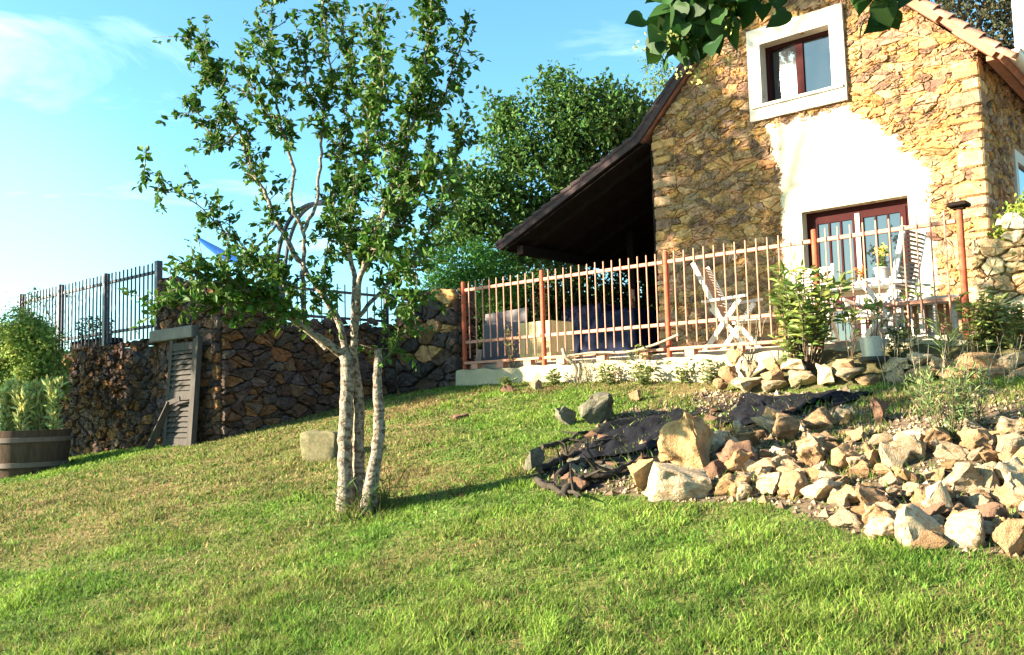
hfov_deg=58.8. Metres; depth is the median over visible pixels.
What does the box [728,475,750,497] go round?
rock
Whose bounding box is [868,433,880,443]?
rock
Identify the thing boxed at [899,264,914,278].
flower pot
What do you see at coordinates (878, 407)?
rock
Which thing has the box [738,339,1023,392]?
flower bed
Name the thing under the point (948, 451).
rock
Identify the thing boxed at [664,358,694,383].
weed
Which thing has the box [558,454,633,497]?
branch
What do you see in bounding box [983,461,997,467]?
rock
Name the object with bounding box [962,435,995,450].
rock
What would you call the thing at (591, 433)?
rock
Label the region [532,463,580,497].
branch
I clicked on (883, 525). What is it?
rock
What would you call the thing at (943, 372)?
seeding onion
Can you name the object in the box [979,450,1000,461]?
rock
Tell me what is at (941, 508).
rock
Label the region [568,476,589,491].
rock
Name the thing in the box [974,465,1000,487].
rock
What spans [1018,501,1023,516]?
rock
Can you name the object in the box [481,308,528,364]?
wooden board
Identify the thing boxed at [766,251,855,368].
rhododendron
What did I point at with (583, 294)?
shrub
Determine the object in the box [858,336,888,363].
metal bucket
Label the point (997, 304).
garden plant
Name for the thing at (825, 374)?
edging stone
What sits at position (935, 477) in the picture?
rock
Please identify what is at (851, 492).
rock
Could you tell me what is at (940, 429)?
rock
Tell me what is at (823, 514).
gravel
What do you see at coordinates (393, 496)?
grass tuft
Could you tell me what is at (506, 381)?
weed
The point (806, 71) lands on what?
window
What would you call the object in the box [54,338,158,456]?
stone wall
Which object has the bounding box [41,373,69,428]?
silver plant
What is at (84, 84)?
sky
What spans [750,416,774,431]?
rock
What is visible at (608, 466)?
rock
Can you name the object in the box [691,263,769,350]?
garden chair
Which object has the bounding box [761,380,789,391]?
edging stone
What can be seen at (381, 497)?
grass tuft
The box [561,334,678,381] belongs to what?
dry vine
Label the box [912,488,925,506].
rock
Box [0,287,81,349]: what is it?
climbing plant
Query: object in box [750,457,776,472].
rock
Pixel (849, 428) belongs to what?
rock
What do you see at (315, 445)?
stone block
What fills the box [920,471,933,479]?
rock
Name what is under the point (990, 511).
rock
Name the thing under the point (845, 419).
rock
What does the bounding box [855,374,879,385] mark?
edging stone
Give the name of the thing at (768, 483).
rock
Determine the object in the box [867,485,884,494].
rock
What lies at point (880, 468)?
rock
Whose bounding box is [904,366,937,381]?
edging stone
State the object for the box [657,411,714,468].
boulder
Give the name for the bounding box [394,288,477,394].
stone wall
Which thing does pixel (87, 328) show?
box plant
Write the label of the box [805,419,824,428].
rock
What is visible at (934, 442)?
rock
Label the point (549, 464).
branch
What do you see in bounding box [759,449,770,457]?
rock
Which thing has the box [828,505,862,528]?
rock
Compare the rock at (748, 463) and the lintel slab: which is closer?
the rock at (748, 463)
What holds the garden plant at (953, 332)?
on the flower bed
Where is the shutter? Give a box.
[162,336,202,446]
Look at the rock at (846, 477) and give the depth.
5.81 m
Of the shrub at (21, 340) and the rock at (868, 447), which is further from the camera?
the shrub at (21, 340)
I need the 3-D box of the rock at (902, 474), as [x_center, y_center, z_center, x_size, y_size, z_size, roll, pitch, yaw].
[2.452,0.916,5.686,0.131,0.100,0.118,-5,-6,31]
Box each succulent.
[898,288,911,298]
[908,284,925,297]
[929,285,939,295]
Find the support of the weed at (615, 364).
on the ground at (624, 458)
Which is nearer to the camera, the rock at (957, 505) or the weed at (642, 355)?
the rock at (957, 505)
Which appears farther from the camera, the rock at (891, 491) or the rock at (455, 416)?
the rock at (455, 416)
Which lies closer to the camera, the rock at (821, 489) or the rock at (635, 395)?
the rock at (821, 489)
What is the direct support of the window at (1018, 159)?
in the stone house
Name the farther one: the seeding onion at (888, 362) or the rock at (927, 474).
the seeding onion at (888, 362)
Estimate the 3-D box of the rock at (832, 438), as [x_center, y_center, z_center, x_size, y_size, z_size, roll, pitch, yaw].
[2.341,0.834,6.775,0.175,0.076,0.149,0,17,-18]
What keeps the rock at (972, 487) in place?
on the ground at (624, 458)
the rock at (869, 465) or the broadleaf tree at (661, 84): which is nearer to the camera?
the rock at (869, 465)
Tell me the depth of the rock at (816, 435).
6.71 m
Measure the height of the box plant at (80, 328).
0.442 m
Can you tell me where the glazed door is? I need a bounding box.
[806,198,911,341]
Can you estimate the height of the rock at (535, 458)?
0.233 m
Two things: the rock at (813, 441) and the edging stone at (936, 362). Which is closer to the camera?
the rock at (813, 441)
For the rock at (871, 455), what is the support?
on the ground at (624, 458)
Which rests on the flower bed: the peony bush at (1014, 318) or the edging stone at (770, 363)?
the peony bush at (1014, 318)
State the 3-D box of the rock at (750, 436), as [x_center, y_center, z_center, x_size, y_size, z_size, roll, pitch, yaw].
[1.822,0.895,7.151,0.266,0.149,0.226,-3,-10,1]
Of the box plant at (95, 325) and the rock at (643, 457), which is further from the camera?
the box plant at (95, 325)
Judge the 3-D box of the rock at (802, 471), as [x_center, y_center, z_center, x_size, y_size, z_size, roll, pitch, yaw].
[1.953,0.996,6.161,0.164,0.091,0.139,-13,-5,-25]
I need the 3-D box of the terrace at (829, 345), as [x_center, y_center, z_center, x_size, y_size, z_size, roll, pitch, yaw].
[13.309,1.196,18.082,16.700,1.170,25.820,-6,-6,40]
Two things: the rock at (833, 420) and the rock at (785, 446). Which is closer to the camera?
the rock at (785, 446)
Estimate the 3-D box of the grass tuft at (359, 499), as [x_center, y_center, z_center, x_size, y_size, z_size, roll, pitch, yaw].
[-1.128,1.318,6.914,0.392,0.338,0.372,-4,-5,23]
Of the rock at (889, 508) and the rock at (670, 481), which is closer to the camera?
the rock at (889, 508)
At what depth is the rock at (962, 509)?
5.01 m
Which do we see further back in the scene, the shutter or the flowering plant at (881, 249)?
the shutter
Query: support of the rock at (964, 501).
on the ground at (624, 458)
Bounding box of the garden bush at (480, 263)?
[416,227,536,338]
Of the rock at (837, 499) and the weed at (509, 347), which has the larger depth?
the weed at (509, 347)
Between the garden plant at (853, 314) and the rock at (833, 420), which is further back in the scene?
the garden plant at (853, 314)
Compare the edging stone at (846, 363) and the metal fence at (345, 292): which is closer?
the edging stone at (846, 363)
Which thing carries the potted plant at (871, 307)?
in the metal bucket
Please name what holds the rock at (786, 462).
on the ground at (624, 458)
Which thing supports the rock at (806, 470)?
on the ground at (624, 458)
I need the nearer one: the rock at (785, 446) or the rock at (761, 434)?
the rock at (785, 446)
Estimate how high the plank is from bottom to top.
0.665 m
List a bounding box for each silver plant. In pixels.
[0,376,20,430]
[4,380,24,430]
[6,373,34,430]
[20,377,41,429]
[27,376,49,429]
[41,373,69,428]
[41,379,59,429]
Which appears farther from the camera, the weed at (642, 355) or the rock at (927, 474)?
the weed at (642, 355)
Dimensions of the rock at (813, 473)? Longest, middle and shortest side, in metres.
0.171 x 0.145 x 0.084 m
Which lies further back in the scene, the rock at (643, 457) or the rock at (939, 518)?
the rock at (643, 457)
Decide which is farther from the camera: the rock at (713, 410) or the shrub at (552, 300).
the shrub at (552, 300)
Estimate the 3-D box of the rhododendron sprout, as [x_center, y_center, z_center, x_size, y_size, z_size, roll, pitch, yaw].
[2.822,0.190,9.238,0.408,0.503,0.486,-6,-7,41]
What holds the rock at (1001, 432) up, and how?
on the ground at (624, 458)
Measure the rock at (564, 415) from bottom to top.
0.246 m
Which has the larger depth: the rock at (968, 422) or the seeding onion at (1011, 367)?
the seeding onion at (1011, 367)
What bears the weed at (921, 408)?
on the ground at (624, 458)
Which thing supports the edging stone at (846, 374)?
on the flower bed
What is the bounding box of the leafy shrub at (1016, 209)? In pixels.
[983,190,1023,255]
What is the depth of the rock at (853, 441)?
6.62 m
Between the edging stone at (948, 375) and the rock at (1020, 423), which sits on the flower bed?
the edging stone at (948, 375)
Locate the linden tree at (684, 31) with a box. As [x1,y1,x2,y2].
[624,0,912,85]
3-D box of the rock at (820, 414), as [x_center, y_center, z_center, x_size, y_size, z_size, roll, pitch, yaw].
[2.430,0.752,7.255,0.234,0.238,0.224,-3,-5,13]
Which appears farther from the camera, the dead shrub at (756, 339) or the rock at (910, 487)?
the dead shrub at (756, 339)
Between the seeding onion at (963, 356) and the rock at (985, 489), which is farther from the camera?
the seeding onion at (963, 356)
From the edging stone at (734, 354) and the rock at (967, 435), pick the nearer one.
the rock at (967, 435)
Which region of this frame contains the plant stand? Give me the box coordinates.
[884,294,963,337]
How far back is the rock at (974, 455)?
5.74 m
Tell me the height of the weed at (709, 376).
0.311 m
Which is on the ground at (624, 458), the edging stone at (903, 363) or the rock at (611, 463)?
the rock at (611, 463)
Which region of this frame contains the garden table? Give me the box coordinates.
[794,278,918,342]
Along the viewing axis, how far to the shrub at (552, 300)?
17.93 m
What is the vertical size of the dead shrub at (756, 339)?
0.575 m
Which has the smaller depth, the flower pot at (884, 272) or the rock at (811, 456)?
the rock at (811, 456)
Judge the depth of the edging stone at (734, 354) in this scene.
9.57 m
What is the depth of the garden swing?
14.84 m
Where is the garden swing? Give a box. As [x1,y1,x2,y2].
[192,200,332,295]
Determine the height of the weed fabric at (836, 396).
0.127 m
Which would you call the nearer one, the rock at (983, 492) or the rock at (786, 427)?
the rock at (983, 492)
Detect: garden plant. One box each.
[833,303,865,358]
[882,324,908,356]
[890,307,921,362]
[919,308,966,360]
[976,290,1000,344]
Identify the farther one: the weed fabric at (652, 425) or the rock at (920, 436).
the weed fabric at (652, 425)
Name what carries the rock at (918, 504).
on the ground at (624, 458)
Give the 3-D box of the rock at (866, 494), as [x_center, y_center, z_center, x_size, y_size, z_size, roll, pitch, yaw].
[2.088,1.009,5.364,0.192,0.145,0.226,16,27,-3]
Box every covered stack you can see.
[561,303,623,358]
[598,307,658,356]
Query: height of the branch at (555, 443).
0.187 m
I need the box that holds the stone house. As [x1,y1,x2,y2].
[495,0,1023,353]
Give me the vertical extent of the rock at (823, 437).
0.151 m
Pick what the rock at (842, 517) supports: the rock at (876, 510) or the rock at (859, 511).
the rock at (859, 511)
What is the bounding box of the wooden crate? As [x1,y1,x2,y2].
[520,320,573,362]
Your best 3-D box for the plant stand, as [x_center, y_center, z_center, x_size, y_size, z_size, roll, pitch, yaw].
[4.153,-0.101,9.091,0.700,0.380,0.350,-6,-6,40]
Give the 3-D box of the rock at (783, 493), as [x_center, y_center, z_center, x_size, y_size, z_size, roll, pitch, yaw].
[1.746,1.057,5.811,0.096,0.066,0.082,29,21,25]
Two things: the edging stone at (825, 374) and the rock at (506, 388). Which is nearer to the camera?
the edging stone at (825, 374)
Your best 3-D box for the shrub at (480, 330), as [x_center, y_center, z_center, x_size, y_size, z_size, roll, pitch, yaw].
[-0.439,0.065,17.668,2.251,2.509,1.669,-2,-5,0]
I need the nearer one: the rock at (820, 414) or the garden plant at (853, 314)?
the rock at (820, 414)
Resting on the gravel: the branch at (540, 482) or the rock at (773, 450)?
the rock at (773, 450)
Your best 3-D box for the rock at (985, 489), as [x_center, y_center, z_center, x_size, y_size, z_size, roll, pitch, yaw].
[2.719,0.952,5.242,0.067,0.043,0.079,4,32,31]
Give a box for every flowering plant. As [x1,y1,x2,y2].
[853,264,866,280]
[873,242,888,266]
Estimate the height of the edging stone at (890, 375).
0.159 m
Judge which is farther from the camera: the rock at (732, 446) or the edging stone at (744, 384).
the edging stone at (744, 384)
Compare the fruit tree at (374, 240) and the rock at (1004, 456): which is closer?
the rock at (1004, 456)
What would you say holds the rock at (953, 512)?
on the ground at (624, 458)
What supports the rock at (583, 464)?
on the ground at (624, 458)
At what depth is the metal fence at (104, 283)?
13.83 m
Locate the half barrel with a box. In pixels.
[0,428,71,478]
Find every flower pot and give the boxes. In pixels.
[873,266,890,279]
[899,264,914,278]
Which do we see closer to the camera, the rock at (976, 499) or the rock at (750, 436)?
the rock at (976, 499)
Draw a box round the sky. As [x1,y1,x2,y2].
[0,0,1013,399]
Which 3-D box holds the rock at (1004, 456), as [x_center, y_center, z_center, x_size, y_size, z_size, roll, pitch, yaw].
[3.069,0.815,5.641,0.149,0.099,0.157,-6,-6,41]
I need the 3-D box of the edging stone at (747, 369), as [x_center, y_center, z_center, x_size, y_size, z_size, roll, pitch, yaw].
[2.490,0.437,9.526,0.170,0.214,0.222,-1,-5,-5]
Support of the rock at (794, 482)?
on the ground at (624, 458)
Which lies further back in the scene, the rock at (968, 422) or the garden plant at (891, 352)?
the garden plant at (891, 352)
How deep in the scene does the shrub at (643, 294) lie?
19.32 m
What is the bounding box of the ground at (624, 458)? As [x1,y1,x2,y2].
[0,378,1023,654]
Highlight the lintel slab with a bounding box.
[149,325,198,342]
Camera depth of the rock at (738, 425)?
7.61 m
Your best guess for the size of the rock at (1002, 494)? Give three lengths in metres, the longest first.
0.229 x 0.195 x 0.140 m
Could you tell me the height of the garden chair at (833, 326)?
1.185 m
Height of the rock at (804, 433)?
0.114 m
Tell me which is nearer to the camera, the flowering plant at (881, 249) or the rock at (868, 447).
the rock at (868, 447)
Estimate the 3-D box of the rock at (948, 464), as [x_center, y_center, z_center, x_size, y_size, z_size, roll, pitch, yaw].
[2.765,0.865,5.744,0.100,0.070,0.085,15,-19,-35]
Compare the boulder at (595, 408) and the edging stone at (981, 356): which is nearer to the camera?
the edging stone at (981, 356)
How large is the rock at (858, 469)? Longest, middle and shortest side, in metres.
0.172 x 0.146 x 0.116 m
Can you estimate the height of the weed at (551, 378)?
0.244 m
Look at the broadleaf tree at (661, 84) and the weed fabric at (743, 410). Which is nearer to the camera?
the weed fabric at (743, 410)
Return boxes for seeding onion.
[872,329,901,385]
[876,344,915,382]
[909,335,931,383]
[931,330,969,382]
[944,333,970,381]
[964,321,1003,384]
[997,338,1023,385]
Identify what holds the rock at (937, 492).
on the ground at (624, 458)
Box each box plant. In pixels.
[76,318,87,340]
[80,318,94,338]
[87,316,101,337]
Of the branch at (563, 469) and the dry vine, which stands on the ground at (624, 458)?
the branch at (563, 469)
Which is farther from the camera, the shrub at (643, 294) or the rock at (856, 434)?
the shrub at (643, 294)
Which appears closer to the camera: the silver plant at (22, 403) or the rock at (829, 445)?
the rock at (829, 445)
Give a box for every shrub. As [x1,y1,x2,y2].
[0,305,76,404]
[473,284,539,349]
[488,266,578,320]
[528,290,548,320]
[550,264,628,307]
[591,259,656,311]
[726,306,770,359]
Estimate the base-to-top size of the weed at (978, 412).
0.555 m
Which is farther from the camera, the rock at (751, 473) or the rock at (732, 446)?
the rock at (732, 446)
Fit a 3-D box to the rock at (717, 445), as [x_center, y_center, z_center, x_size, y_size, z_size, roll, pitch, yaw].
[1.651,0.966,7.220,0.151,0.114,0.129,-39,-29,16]
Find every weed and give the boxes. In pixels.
[497,376,516,388]
[503,324,520,367]
[543,368,562,385]
[562,350,596,382]
[595,362,619,384]
[599,351,624,381]
[623,344,655,380]
[630,361,657,385]
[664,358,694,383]
[694,359,723,383]
[898,365,933,415]
[916,360,978,441]
[938,356,992,424]
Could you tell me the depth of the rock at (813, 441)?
6.44 m
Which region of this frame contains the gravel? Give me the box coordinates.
[532,383,1023,556]
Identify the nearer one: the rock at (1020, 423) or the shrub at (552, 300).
the rock at (1020, 423)
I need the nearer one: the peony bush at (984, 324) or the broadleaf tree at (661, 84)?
the peony bush at (984, 324)
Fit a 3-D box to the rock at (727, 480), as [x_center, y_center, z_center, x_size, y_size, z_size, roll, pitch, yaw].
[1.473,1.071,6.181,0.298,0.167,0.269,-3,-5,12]
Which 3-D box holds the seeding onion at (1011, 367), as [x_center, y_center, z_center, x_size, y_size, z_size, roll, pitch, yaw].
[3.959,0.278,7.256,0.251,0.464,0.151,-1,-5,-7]
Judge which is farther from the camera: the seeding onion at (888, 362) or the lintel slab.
the lintel slab
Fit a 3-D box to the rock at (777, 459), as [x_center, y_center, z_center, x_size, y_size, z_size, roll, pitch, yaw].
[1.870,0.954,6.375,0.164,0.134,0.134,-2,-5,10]
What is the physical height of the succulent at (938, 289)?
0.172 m
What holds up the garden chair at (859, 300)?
on the terrace at (829, 345)
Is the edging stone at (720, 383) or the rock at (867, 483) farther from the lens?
the edging stone at (720, 383)
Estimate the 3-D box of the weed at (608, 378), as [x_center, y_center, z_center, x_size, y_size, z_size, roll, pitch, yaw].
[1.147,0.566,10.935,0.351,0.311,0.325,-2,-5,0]
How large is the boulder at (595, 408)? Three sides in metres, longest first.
0.420 x 0.371 x 0.357 m
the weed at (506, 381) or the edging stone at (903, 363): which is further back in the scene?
the weed at (506, 381)
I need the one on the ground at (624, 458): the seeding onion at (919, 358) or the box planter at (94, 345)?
the seeding onion at (919, 358)
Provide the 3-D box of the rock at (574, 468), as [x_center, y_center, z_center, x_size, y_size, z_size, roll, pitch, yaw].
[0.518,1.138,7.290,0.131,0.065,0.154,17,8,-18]
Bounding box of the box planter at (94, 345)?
[70,337,123,349]
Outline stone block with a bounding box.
[300,430,338,462]
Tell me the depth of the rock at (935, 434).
6.08 m
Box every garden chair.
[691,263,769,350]
[791,263,839,342]
[840,275,899,340]
[854,225,930,338]
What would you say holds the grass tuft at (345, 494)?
on the ground at (624, 458)
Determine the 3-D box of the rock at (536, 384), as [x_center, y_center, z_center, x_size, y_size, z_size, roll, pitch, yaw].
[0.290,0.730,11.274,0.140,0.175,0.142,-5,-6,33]
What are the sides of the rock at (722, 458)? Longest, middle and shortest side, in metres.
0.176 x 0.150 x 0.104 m
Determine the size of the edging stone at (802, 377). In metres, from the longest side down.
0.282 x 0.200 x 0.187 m
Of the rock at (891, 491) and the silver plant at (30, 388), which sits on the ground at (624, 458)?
the rock at (891, 491)
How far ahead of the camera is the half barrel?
11.12 m
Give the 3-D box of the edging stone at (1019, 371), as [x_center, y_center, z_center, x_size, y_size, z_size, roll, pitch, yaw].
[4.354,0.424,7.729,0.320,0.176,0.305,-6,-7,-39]
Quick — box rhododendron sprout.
[768,321,804,370]
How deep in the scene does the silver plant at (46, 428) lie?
11.74 m
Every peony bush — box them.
[953,286,1014,352]
[986,302,1023,351]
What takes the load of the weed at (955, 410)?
on the ground at (624, 458)
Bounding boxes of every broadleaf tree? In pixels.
[408,58,656,292]
[637,57,675,98]
[928,0,1014,49]
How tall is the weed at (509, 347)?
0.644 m
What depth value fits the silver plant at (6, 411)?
11.54 m
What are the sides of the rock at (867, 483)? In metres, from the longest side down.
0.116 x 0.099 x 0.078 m
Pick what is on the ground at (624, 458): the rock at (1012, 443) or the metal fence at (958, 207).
the rock at (1012, 443)
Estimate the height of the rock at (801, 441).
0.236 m
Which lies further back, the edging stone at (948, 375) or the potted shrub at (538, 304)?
the potted shrub at (538, 304)
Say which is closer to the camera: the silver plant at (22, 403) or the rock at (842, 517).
the rock at (842, 517)
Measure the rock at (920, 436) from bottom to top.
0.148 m
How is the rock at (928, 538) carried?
on the ground at (624, 458)
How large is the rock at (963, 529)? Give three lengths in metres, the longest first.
0.244 x 0.214 x 0.207 m
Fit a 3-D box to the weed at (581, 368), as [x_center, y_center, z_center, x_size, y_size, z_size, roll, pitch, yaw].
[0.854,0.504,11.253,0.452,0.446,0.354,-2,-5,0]
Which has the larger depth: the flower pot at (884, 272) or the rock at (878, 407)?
the flower pot at (884, 272)
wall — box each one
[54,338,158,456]
[154,276,401,444]
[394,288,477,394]
[456,338,981,385]
[969,212,1023,341]
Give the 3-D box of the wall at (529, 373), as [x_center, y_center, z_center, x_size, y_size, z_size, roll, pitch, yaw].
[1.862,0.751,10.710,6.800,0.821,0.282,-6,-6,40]
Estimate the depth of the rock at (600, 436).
8.19 m
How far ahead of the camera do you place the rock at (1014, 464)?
5.34 m
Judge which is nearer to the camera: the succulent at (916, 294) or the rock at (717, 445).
the rock at (717, 445)
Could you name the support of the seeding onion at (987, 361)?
on the ground at (624, 458)
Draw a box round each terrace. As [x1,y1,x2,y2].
[469,333,974,369]
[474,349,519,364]
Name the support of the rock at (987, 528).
on the ground at (624, 458)
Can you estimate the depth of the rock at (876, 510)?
5.11 m
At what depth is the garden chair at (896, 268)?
9.69 m
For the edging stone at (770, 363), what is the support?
on the edging stone at (776, 374)
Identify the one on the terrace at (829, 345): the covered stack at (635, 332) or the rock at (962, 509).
the covered stack at (635, 332)
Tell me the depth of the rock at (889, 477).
5.66 m
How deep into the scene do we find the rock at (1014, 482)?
5.09 m
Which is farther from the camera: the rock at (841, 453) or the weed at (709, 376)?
the weed at (709, 376)
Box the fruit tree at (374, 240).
[117,0,493,514]
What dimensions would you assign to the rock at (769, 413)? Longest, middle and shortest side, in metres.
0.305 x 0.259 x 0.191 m
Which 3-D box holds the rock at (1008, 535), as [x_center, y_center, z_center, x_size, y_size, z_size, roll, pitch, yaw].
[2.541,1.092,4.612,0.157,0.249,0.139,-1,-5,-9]
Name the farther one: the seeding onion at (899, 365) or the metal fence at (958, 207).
the metal fence at (958, 207)
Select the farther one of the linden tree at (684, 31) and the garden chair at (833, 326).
the garden chair at (833, 326)
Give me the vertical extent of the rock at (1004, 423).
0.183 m
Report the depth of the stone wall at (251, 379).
12.03 m
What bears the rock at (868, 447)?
on the ground at (624, 458)
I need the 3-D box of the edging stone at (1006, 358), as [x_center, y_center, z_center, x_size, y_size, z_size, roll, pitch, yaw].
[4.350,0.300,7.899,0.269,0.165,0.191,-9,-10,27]
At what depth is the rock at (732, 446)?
6.58 m
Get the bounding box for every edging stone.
[712,378,727,389]
[718,365,737,383]
[726,345,742,365]
[731,377,763,392]
[739,359,757,377]
[760,369,785,380]
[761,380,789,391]
[762,356,780,369]
[780,358,806,370]
[788,370,816,386]
[815,363,834,384]
[832,358,854,369]
[833,367,865,380]
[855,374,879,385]
[882,357,909,371]
[884,368,905,383]
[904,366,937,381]
[906,351,933,366]
[928,356,953,370]
[935,367,975,378]
[953,352,1000,367]
[971,366,1011,378]
[996,352,1023,369]
[1005,367,1023,377]
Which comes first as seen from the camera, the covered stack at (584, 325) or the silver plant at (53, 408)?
the silver plant at (53, 408)
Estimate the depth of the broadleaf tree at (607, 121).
19.95 m
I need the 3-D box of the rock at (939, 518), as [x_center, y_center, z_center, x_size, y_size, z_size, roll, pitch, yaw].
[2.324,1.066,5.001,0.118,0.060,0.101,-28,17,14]
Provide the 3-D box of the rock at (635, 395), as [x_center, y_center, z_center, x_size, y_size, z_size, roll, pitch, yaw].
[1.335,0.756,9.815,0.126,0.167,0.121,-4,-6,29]
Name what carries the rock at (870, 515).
on the ground at (624, 458)
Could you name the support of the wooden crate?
on the terrace at (829, 345)
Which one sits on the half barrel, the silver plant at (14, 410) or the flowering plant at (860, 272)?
the silver plant at (14, 410)
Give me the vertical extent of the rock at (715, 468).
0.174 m
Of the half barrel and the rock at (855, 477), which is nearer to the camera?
the rock at (855, 477)
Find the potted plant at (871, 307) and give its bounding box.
[859,296,890,335]
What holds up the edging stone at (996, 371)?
on the flower bed
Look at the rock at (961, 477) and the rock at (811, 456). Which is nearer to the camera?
the rock at (961, 477)
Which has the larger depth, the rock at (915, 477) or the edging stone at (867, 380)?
the edging stone at (867, 380)
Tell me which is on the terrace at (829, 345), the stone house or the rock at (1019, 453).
the stone house
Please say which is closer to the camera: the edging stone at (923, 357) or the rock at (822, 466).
the rock at (822, 466)
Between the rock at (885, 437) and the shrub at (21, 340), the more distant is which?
the shrub at (21, 340)
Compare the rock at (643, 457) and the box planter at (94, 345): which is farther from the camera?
the box planter at (94, 345)
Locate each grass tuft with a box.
[324,475,365,515]
[337,481,388,518]
[351,474,404,515]
[370,473,405,508]
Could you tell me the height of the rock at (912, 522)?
0.248 m
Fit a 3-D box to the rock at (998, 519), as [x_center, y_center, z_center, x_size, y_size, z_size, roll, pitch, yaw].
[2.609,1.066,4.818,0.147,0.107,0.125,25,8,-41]
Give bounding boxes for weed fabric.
[565,408,698,458]
[714,389,835,427]
[830,390,872,403]
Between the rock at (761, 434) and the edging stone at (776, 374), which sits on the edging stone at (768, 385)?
the edging stone at (776, 374)
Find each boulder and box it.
[578,392,613,423]
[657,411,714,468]
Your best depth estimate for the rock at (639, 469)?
6.46 m
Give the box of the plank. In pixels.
[145,396,180,448]
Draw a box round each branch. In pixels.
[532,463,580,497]
[535,434,618,472]
[541,430,587,449]
[554,438,603,479]
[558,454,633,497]
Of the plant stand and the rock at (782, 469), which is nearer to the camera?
the rock at (782, 469)
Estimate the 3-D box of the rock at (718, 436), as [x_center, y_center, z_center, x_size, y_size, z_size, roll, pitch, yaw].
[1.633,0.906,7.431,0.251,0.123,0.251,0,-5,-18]
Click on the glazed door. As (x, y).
(893, 210)
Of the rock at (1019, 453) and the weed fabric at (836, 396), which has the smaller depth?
the rock at (1019, 453)
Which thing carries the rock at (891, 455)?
on the ground at (624, 458)
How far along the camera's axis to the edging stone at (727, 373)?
9.50 m
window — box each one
[746,3,848,122]
[1011,149,1023,207]
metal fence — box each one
[18,260,162,349]
[279,280,388,324]
[461,200,970,369]
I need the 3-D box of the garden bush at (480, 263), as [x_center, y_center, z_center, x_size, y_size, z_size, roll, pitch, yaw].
[-0.584,-0.405,16.588,2.586,2.886,1.440,2,-6,-36]
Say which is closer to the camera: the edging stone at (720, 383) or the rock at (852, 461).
the rock at (852, 461)
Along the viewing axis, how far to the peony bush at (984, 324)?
8.14 m
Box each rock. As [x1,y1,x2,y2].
[452,414,468,419]
[501,385,516,391]
[523,446,544,470]
[529,379,541,389]
[554,406,576,424]
[561,472,574,479]
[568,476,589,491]
[571,463,584,472]
[578,461,588,467]
[584,430,601,437]
[597,434,609,438]
[599,464,615,471]
[605,461,619,466]
[627,458,653,490]
[629,390,640,400]
[636,453,647,460]
[643,461,711,502]
[703,459,726,478]
[705,415,718,421]
[709,408,720,412]
[709,473,737,495]
[710,439,725,452]
[712,430,728,443]
[715,444,724,452]
[716,452,728,461]
[721,439,758,461]
[723,450,751,471]
[725,432,758,446]
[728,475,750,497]
[732,420,746,433]
[734,459,755,474]
[736,481,752,500]
[739,471,755,482]
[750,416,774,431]
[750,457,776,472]
[753,430,766,438]
[755,466,771,474]
[755,472,781,493]
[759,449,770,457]
[762,406,782,420]
[769,446,791,456]
[772,413,800,440]
[772,453,788,466]
[775,466,807,475]
[777,458,800,467]
[777,489,789,497]
[778,470,808,499]
[780,444,791,449]
[794,468,805,474]
[796,436,829,460]
[796,443,827,466]
[797,433,823,461]
[799,468,808,474]
[800,478,842,500]
[801,431,812,435]
[801,433,828,441]
[802,407,833,432]
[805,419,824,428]
[808,467,829,479]
[812,461,835,472]
[816,434,826,440]
[818,470,841,479]
[819,431,837,440]
[823,441,838,451]
[824,454,830,462]
[827,411,838,423]
[827,488,849,507]
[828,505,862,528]
[831,442,859,470]
[834,475,850,483]
[835,407,852,422]
[839,413,850,424]
[839,484,858,502]
[843,440,856,444]
[844,426,854,435]
[845,426,863,440]
[845,504,864,519]
[846,455,866,467]
[846,459,869,477]
[850,475,858,480]
[855,483,887,504]
[859,460,871,468]
[860,449,878,465]
[862,442,875,450]
[862,482,875,486]
[862,504,892,524]
[864,501,885,509]
[864,516,894,540]
[865,510,877,518]
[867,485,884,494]
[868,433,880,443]
[870,396,887,424]
[870,431,895,445]
[872,463,890,474]
[875,501,895,519]
[878,471,897,486]
[879,442,909,468]
[886,486,900,496]
[889,434,925,458]
[892,466,914,481]
[893,428,924,441]
[893,502,922,515]
[894,503,944,547]
[896,431,925,460]
[901,482,923,497]
[911,473,919,481]
[911,530,948,550]
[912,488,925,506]
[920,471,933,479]
[921,467,944,481]
[921,480,953,519]
[921,502,948,515]
[923,429,951,449]
[929,426,949,434]
[930,438,952,450]
[931,514,944,524]
[933,442,969,460]
[940,460,956,469]
[942,462,984,494]
[944,509,985,548]
[948,490,955,501]
[948,510,958,516]
[951,501,964,510]
[955,415,982,428]
[956,496,974,508]
[957,428,997,445]
[957,507,970,512]
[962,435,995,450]
[967,446,983,461]
[967,483,980,492]
[967,489,991,498]
[968,492,992,508]
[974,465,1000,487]
[975,502,1009,520]
[978,486,989,492]
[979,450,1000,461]
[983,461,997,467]
[983,520,997,534]
[989,429,1011,441]
[992,483,1023,508]
[992,515,1005,525]
[992,518,1023,556]
[994,456,1023,480]
[995,416,1023,434]
[995,433,1023,453]
[997,451,1013,461]
[1004,472,1023,495]
[1012,446,1023,463]
[1016,420,1023,433]
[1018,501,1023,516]
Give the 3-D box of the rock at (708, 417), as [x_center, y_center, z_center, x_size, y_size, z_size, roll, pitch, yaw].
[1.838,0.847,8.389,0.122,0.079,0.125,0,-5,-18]
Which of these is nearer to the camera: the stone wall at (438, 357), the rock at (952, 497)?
the rock at (952, 497)

